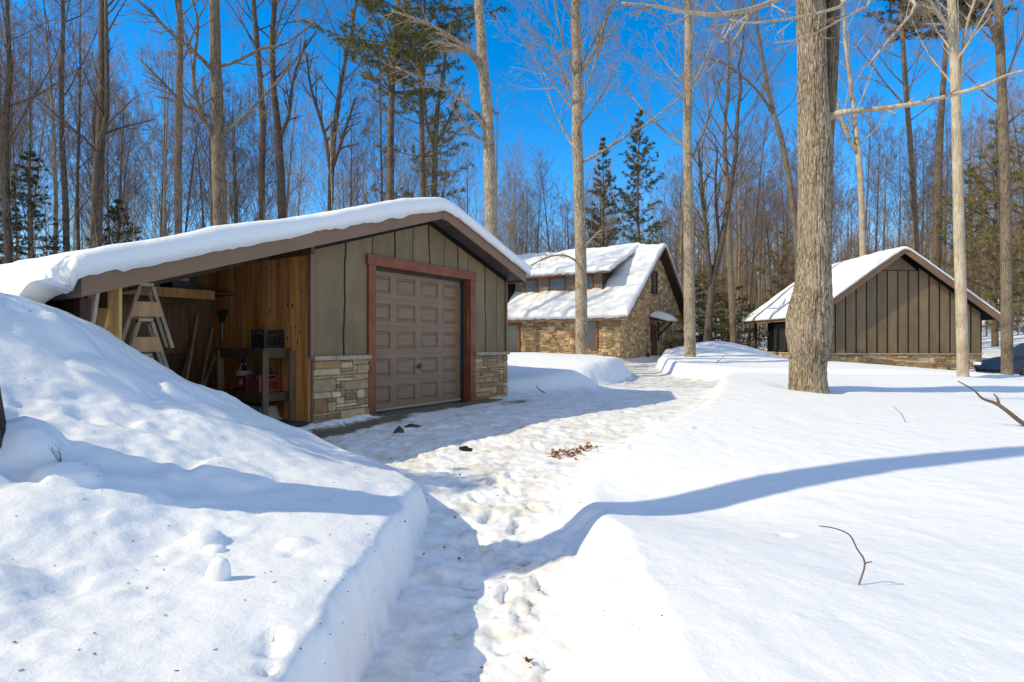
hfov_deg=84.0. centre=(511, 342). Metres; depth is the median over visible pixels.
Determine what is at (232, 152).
bare tree
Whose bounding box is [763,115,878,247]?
bare tree
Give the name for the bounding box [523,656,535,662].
dead leaf
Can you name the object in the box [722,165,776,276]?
bare tree
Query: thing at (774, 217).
bare tree
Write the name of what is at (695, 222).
bare tree
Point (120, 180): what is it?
bare tree
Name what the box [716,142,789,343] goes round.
bare tree
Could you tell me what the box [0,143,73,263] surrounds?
hemlock tree
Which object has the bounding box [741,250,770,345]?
sapling
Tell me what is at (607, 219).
bare tree
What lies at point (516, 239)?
bare tree
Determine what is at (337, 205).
bare tree
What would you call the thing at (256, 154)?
bare tree
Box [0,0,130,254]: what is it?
bare tree
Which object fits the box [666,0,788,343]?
bare tree
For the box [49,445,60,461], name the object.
needle tuft
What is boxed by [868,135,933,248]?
bare tree
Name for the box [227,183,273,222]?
bare tree
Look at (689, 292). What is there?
bare tree
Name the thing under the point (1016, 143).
bare tree
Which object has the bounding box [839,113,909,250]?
bare tree
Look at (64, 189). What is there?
bare tree
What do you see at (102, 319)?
short plank
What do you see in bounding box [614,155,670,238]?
bare tree
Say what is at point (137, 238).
hemlock tree
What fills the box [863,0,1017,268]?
pine tree
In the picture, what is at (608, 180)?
pine tree
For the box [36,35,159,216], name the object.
bare tree
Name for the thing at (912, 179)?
bare tree
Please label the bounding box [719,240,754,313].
sapling
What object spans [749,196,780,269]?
bare tree
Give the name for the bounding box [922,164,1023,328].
pine tree
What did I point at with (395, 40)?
pine tree
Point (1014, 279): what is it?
sapling
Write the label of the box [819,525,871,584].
reddish twig
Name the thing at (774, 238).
bare tree
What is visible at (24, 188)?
bare tree
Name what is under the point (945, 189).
bare tree
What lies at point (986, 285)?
sapling
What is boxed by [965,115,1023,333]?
pine tree
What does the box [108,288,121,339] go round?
lumber post
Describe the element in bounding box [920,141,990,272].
bare tree
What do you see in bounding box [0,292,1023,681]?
snow ground
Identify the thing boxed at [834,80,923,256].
bare tree
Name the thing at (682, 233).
bare tree
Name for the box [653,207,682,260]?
bare tree
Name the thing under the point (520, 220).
bare tree
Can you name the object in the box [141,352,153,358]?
sawhorse
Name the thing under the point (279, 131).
bare tree
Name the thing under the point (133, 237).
sapling
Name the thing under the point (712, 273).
bare tree
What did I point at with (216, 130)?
bare tree
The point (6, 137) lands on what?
bare tree
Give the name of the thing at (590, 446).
leaf litter
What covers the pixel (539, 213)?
bare tree
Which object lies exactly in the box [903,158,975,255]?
bare tree
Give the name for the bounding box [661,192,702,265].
bare tree
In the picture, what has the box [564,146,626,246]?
bare tree
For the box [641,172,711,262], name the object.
bare tree
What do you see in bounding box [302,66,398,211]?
bare tree
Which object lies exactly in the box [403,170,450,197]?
bare tree
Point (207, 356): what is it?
thin strip
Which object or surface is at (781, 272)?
pine tree
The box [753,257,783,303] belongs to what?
sapling
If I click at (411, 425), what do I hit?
dirt clod
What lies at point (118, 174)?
bare tree
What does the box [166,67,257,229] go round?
bare tree
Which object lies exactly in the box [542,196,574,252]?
bare tree
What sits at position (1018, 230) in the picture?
bare tree
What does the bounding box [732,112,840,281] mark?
bare tree
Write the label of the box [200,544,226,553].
snow chunk
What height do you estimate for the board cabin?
6.638 m
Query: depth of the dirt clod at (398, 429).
8.06 m
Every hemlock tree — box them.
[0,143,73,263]
[0,198,28,262]
[85,199,142,245]
[126,227,143,241]
[664,263,757,347]
[695,280,724,341]
[702,283,766,350]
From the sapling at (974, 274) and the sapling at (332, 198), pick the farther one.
the sapling at (974, 274)
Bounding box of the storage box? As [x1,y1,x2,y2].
[160,276,195,289]
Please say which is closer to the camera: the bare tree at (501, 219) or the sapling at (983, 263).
the sapling at (983, 263)
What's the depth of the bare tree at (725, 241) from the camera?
58.24 m
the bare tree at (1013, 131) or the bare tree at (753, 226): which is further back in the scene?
the bare tree at (753, 226)
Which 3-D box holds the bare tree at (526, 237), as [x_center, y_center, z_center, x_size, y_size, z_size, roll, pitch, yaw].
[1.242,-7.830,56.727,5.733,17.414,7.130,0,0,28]
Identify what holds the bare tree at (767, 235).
on the snow ground
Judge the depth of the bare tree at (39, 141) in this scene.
48.16 m
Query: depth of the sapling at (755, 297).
58.04 m
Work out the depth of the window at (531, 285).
37.95 m
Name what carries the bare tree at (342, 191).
on the snow ground
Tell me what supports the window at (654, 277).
in the stone house
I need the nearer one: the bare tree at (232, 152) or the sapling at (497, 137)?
the sapling at (497, 137)
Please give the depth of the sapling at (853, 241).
56.44 m
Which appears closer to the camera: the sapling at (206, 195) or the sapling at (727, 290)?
the sapling at (206, 195)
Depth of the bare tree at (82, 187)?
33.52 m
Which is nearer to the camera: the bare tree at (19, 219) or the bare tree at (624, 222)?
the bare tree at (19, 219)
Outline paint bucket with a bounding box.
[236,359,253,389]
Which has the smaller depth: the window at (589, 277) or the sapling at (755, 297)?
the window at (589, 277)
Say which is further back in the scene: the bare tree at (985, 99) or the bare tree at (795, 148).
the bare tree at (795, 148)
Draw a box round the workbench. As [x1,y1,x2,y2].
[216,348,295,420]
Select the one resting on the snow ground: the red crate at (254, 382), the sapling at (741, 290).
the sapling at (741, 290)
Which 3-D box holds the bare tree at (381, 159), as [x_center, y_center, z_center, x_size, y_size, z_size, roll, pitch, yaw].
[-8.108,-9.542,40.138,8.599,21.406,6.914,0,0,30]
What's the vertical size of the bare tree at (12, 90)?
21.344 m
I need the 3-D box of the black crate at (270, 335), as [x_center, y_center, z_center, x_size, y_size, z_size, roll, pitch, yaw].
[-3.699,-0.051,8.614,0.338,0.270,0.370,0,0,33]
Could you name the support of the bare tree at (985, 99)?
on the snow ground
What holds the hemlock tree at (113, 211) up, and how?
on the snow ground
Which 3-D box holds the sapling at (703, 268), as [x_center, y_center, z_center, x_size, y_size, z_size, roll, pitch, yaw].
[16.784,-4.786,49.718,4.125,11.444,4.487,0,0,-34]
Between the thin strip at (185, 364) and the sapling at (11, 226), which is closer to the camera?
the thin strip at (185, 364)
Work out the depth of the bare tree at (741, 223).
65.70 m
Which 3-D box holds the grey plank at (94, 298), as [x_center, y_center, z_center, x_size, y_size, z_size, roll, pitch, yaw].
[-4.499,0.304,5.963,0.094,1.723,0.334,0,0,12]
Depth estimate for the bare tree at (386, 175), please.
57.05 m
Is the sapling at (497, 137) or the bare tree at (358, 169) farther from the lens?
the bare tree at (358, 169)
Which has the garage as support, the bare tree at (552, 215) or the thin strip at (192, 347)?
the thin strip at (192, 347)
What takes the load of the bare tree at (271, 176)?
on the snow ground
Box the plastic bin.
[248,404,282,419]
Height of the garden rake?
0.500 m
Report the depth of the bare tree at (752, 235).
64.93 m
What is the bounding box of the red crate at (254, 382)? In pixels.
[245,374,279,392]
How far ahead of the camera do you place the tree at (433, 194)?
41.83 m
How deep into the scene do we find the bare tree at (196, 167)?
48.35 m
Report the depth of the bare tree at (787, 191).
70.24 m
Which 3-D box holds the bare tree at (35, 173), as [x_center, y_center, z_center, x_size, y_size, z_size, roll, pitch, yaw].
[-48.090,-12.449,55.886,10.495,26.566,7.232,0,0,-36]
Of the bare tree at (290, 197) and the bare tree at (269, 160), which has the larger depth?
the bare tree at (290, 197)
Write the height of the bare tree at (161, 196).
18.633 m
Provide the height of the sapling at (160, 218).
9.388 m
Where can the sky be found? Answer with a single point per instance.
(540, 133)
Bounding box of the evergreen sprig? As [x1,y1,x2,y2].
[459,446,471,450]
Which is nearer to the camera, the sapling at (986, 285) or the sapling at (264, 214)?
the sapling at (264, 214)
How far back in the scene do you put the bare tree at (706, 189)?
52.72 m
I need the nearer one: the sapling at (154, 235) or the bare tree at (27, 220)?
the sapling at (154, 235)
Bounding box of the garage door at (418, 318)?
[376,270,460,411]
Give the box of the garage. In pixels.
[0,197,530,426]
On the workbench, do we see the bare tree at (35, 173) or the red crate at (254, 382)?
the red crate at (254, 382)
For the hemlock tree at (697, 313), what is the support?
on the snow ground
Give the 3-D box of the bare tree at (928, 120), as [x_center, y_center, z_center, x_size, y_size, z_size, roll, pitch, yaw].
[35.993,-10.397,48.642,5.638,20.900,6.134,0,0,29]
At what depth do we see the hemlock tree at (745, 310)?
41.60 m
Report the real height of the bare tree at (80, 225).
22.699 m
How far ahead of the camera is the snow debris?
2.56 m
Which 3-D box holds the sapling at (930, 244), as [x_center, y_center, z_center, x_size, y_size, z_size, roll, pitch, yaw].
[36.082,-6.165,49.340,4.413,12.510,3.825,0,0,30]
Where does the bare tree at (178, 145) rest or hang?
on the snow ground
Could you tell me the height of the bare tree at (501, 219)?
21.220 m
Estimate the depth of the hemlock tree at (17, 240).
33.05 m
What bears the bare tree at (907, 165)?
on the snow ground
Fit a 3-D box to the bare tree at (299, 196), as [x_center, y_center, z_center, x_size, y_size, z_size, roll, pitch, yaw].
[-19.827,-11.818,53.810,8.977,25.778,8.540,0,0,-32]
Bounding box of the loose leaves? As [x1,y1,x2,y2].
[343,422,598,590]
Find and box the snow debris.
[12,364,662,670]
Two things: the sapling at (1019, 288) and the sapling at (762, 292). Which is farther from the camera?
the sapling at (762, 292)
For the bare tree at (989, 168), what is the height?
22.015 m
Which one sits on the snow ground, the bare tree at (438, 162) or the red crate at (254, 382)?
the bare tree at (438, 162)
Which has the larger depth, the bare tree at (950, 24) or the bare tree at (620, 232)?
the bare tree at (620, 232)
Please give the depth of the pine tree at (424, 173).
24.78 m
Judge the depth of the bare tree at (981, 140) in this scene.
53.46 m
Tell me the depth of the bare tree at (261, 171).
36.87 m
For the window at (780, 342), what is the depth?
34.07 m
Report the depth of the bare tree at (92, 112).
38.89 m
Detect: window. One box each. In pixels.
[523,279,537,292]
[548,277,565,290]
[587,275,592,288]
[587,321,597,348]
[651,270,657,293]
[774,324,786,350]
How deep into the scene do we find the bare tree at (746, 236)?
67.94 m
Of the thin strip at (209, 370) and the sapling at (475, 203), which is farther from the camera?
the sapling at (475, 203)
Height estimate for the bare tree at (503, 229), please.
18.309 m
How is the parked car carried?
on the snow ground
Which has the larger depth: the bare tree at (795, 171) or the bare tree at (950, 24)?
the bare tree at (795, 171)
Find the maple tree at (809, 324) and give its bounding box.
[600,0,1023,393]
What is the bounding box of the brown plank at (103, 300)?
[98,291,107,329]
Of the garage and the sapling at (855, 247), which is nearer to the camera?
the garage
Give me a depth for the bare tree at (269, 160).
39.22 m
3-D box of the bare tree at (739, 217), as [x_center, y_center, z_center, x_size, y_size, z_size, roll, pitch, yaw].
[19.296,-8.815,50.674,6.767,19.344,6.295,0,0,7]
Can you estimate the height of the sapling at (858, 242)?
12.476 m
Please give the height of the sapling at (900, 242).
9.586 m
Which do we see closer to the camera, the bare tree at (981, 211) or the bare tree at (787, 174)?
the bare tree at (787, 174)
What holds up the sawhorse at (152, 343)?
on the sawhorse at (148, 354)
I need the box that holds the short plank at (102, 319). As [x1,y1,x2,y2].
[96,308,108,329]
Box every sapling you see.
[0,155,49,262]
[67,178,133,249]
[74,174,156,243]
[113,112,189,242]
[140,195,190,238]
[186,151,233,227]
[200,132,276,223]
[249,206,273,220]
[276,65,380,213]
[376,157,416,196]
[430,80,535,245]
[460,177,501,233]
[694,228,724,336]
[715,261,741,323]
[716,235,748,299]
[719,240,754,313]
[721,246,752,308]
[735,227,766,327]
[736,245,761,336]
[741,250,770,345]
[741,273,761,327]
[743,230,771,336]
[746,242,783,342]
[752,271,764,340]
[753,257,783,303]
[761,260,789,297]
[767,215,793,288]
[838,226,878,257]
[841,234,868,257]
[844,222,874,259]
[889,199,930,245]
[890,223,910,247]
[891,235,911,247]
[919,219,948,262]
[945,229,976,277]
[951,245,990,301]
[967,201,991,298]
[976,243,998,335]
[997,235,1023,317]
[999,244,1023,334]
[1013,264,1022,331]
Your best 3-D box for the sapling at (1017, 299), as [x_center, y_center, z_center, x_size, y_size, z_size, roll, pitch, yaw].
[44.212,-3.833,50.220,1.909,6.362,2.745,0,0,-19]
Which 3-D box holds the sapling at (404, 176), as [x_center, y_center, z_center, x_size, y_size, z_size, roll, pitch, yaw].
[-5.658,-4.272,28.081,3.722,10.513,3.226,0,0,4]
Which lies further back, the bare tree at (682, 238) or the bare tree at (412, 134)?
the bare tree at (682, 238)
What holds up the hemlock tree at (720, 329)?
on the snow ground
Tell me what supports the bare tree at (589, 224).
on the snow ground
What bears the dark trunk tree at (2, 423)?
on the snow ground
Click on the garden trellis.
(533, 342)
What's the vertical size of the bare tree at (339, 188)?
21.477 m
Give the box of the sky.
[0,0,1023,317]
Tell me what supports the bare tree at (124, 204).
on the snow ground
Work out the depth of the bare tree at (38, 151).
43.67 m
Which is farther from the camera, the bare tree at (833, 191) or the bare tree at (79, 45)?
the bare tree at (833, 191)
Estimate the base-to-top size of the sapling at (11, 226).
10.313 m
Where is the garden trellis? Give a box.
[524,327,536,351]
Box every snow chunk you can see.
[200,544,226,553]
[205,557,230,580]
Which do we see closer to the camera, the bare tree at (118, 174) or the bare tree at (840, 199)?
the bare tree at (118, 174)
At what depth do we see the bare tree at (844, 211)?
62.18 m
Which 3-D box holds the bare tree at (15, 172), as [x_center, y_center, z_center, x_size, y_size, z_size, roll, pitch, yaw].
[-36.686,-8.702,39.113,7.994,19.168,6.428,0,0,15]
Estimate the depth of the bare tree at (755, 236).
47.33 m
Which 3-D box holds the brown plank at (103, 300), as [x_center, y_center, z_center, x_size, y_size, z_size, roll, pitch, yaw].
[-4.604,0.251,6.439,0.113,1.819,0.070,0,0,0]
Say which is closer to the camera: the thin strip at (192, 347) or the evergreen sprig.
the evergreen sprig
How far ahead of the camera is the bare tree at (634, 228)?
74.98 m
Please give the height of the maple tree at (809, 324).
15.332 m
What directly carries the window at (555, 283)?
in the stone house
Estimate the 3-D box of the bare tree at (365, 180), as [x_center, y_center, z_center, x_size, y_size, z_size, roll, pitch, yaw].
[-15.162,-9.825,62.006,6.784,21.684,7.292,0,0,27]
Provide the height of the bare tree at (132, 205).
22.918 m
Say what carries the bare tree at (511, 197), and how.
on the snow ground
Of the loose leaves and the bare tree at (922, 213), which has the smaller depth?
the loose leaves
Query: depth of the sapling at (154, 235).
26.93 m
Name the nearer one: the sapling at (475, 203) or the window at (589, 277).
the sapling at (475, 203)
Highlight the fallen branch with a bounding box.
[957,381,1023,425]
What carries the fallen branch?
on the snow ground
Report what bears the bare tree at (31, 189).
on the snow ground
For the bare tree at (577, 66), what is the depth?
20.81 m
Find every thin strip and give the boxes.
[181,337,192,377]
[186,313,198,379]
[200,327,213,384]
[203,354,215,385]
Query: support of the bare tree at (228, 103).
on the snow ground
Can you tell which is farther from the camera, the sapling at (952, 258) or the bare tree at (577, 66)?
the sapling at (952, 258)
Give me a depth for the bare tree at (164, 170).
35.58 m
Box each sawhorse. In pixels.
[122,283,173,347]
[128,318,168,367]
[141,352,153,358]
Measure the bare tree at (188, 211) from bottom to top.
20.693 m
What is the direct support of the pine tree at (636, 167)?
on the snow ground
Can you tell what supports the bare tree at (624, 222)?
on the snow ground
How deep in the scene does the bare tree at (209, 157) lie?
37.95 m
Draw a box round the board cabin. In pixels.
[741,246,999,369]
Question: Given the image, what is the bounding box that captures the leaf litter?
[545,442,597,459]
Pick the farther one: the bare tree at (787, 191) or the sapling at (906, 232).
the bare tree at (787, 191)
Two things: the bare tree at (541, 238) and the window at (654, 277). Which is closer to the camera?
the window at (654, 277)
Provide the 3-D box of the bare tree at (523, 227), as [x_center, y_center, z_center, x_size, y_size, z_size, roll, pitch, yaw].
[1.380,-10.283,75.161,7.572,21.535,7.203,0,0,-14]
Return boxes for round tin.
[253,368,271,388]
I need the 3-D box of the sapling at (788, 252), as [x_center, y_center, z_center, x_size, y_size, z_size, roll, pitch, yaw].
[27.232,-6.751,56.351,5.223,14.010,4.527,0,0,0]
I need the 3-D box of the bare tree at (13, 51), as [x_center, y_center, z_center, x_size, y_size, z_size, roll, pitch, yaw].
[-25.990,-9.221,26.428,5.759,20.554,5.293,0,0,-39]
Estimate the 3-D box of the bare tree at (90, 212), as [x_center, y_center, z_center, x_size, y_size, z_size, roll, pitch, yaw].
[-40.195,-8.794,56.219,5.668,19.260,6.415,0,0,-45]
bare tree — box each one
[0,0,112,263]
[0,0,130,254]
[0,0,174,249]
[0,1,76,192]
[0,1,96,258]
[0,2,58,196]
[0,3,30,147]
[0,23,48,202]
[0,29,48,182]
[0,76,74,258]
[0,92,61,232]
[0,109,48,233]
[0,109,58,257]
[0,162,44,258]
[1,43,91,229]
[6,0,162,247]
[9,0,150,251]
[11,71,111,258]
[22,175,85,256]
[24,24,134,227]
[30,51,190,248]
[33,135,116,251]
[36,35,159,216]
[47,177,89,250]
[48,75,154,242]
[49,88,160,242]
[55,50,172,242]
[59,178,115,246]
[71,160,139,249]
[72,146,158,249]
[85,165,151,242]
[86,162,158,243]
[92,32,205,236]
[95,11,241,235]
[105,67,230,234]
[106,100,200,239]
[126,0,317,225]
[152,0,243,234]
[152,74,250,228]
[159,67,258,226]
[162,136,257,230]
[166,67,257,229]
[182,89,285,227]
[192,77,293,227]
[203,41,314,222]
[220,0,333,220]
[222,0,342,218]
[226,81,302,222]
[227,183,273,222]
[233,126,302,221]
[236,32,356,215]
[256,95,337,215]
[266,159,313,219]
[289,0,386,210]
[295,120,379,210]
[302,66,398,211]
[303,154,365,210]
[308,157,370,213]
[337,110,394,206]
[338,68,466,203]
[343,22,418,201]
[346,149,376,206]
[372,151,413,202]
[373,53,479,196]
[377,0,497,238]
[394,103,463,209]
[398,101,480,216]
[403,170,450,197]
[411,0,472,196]
[430,120,511,224]
[472,127,550,248]
[473,151,538,254]
[476,192,516,246]
[482,200,540,253]
[483,153,540,253]
[484,176,547,254]
[486,0,744,354]
[499,188,542,254]
[505,142,568,253]
[507,210,528,254]
[517,145,600,252]
[519,209,547,252]
[529,220,545,251]
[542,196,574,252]
[545,183,589,252]
[549,225,571,251]
[550,168,620,250]
[563,179,601,248]
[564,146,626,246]
[583,0,746,356]
[586,163,627,245]
[594,196,624,245]
[605,198,634,245]
[608,186,651,242]
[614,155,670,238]
[619,218,646,242]
[630,152,700,244]
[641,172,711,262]
[645,138,714,287]
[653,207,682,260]
[656,177,715,273]
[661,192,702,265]
[662,100,762,341]
[663,165,722,290]
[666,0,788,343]
[677,0,795,341]
[692,0,796,267]
[693,132,771,340]
[695,78,797,346]
[698,157,773,279]
[705,117,768,342]
[705,172,746,313]
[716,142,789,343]
[719,160,779,330]
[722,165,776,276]
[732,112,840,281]
[733,191,785,285]
[734,171,789,332]
[735,191,765,264]
[744,173,793,289]
[745,143,797,292]
[747,122,797,286]
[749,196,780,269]
[750,164,834,282]
[762,150,797,234]
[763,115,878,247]
[765,181,791,279]
[766,122,879,259]
[775,164,837,249]
[790,149,856,254]
[832,117,918,253]
[832,165,874,260]
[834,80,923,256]
[836,0,917,256]
[837,0,994,252]
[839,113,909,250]
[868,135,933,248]
[877,0,1018,376]
[880,116,977,254]
[882,0,1023,374]
[883,121,951,257]
[898,96,970,269]
[903,102,989,271]
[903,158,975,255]
[918,129,973,253]
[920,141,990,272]
[927,101,994,288]
[942,101,1022,294]
[943,116,1016,289]
[951,66,1023,290]
[952,154,992,290]
[962,54,1023,230]
[965,135,1020,222]
[970,75,1023,227]
[973,126,1023,230]
[984,92,1023,173]
[988,159,1023,314]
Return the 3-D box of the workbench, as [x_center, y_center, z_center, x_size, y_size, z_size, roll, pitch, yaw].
[-3.935,0.627,8.681,1.330,1.085,0.495,0,0,33]
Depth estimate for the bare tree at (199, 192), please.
67.83 m
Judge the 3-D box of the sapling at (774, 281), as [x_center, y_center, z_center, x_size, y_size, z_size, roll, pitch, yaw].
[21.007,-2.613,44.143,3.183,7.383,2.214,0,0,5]
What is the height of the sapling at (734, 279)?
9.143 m
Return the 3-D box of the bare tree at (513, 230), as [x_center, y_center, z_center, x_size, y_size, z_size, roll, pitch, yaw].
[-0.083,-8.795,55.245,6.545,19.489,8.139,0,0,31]
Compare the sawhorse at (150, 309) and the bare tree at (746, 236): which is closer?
the sawhorse at (150, 309)
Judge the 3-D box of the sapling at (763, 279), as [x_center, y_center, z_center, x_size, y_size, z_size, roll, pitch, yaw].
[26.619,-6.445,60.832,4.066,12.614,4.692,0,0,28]
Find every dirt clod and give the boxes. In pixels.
[393,426,403,432]
[405,423,420,427]
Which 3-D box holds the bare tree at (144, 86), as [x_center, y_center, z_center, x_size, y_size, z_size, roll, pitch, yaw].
[-23.099,-10.258,37.427,8.480,22.544,8.914,0,0,-9]
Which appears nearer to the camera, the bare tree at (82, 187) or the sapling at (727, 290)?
the bare tree at (82, 187)
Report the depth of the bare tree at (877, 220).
51.88 m
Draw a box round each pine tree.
[299,0,511,200]
[348,0,499,200]
[585,137,627,247]
[605,107,669,246]
[750,227,794,337]
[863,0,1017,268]
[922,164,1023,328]
[930,109,1023,346]
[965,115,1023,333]
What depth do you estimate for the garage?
9.19 m
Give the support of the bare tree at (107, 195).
on the snow ground
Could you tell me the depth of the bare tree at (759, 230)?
62.04 m
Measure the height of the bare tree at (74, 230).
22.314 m
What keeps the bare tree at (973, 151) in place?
on the snow ground
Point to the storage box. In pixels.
(188, 283)
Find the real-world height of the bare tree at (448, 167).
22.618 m
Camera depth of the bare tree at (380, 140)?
42.58 m
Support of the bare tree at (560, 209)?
on the snow ground
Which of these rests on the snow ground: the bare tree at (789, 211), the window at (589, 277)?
the bare tree at (789, 211)
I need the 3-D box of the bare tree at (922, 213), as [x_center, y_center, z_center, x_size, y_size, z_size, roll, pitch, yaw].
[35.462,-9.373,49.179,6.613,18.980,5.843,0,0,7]
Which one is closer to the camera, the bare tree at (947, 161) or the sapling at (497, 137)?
the sapling at (497, 137)
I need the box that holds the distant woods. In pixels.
[0,181,1023,337]
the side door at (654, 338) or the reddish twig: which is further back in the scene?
the side door at (654, 338)
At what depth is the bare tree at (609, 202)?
67.80 m
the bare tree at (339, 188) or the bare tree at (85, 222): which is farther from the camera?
the bare tree at (85, 222)
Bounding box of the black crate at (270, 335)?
[251,330,283,347]
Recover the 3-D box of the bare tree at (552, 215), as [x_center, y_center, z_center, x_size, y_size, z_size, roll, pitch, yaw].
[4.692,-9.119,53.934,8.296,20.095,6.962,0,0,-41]
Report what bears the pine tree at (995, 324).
on the snow ground
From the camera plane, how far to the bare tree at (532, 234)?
67.90 m
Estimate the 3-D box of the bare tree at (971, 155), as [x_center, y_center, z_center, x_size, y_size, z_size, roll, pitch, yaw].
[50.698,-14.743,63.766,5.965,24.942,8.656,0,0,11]
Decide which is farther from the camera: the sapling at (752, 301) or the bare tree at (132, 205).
the bare tree at (132, 205)
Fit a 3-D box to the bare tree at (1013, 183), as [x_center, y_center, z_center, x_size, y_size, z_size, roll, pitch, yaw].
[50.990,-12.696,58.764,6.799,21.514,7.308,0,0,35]
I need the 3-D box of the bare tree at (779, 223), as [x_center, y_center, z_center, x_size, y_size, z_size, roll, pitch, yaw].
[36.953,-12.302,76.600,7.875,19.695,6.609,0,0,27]
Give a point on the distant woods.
(839, 248)
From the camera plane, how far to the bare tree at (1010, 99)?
53.62 m
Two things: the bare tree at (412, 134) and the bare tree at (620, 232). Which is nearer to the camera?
the bare tree at (412, 134)
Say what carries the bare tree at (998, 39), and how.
on the snow ground
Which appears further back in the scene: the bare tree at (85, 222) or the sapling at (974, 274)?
the bare tree at (85, 222)
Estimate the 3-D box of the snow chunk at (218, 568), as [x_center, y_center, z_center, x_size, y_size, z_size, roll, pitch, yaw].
[-1.330,1.029,2.566,0.112,0.115,0.074,0,0,0]
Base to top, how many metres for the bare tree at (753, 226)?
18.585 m
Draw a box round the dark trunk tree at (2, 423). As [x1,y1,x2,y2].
[0,389,5,447]
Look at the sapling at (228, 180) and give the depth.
31.32 m
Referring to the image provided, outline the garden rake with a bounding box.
[216,310,227,339]
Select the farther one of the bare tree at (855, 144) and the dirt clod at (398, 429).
the bare tree at (855, 144)
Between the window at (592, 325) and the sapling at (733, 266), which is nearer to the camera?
the window at (592, 325)
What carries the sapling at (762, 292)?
on the snow ground
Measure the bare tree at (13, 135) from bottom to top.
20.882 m
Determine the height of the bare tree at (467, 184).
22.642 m
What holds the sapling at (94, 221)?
on the snow ground
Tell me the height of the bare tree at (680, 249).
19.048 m
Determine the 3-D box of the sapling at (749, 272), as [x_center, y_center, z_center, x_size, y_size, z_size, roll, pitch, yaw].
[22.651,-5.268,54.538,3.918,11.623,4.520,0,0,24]
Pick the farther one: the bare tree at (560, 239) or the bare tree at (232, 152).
the bare tree at (560, 239)
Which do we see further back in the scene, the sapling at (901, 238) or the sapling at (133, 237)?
the sapling at (901, 238)
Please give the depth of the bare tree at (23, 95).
36.08 m
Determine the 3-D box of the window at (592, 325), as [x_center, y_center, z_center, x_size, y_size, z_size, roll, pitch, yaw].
[4.567,-0.568,34.016,1.180,1.898,0.120,0,0,33]
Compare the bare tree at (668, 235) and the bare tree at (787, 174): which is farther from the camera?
the bare tree at (668, 235)
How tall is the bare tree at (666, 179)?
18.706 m
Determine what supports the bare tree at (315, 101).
on the snow ground
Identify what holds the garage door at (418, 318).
in the garage
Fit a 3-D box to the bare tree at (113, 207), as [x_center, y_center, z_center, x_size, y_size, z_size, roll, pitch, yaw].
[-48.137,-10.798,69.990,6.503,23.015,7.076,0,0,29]
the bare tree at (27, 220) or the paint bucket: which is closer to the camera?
the paint bucket
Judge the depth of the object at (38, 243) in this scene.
65.18 m
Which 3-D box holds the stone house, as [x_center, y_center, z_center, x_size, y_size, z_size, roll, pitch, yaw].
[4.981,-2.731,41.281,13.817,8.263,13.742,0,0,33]
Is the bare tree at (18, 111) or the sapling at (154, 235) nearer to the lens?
the sapling at (154, 235)
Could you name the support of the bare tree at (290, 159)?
on the snow ground
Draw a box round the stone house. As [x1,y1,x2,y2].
[508,242,683,358]
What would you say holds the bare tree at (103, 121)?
on the snow ground
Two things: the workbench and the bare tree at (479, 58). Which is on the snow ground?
the bare tree at (479, 58)
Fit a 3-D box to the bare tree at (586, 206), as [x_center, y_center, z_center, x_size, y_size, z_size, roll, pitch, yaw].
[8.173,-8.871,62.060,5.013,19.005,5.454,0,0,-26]
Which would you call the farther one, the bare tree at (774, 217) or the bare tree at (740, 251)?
the bare tree at (774, 217)
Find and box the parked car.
[973,343,1023,375]
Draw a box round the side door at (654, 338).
[651,325,656,355]
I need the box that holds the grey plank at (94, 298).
[88,293,99,323]

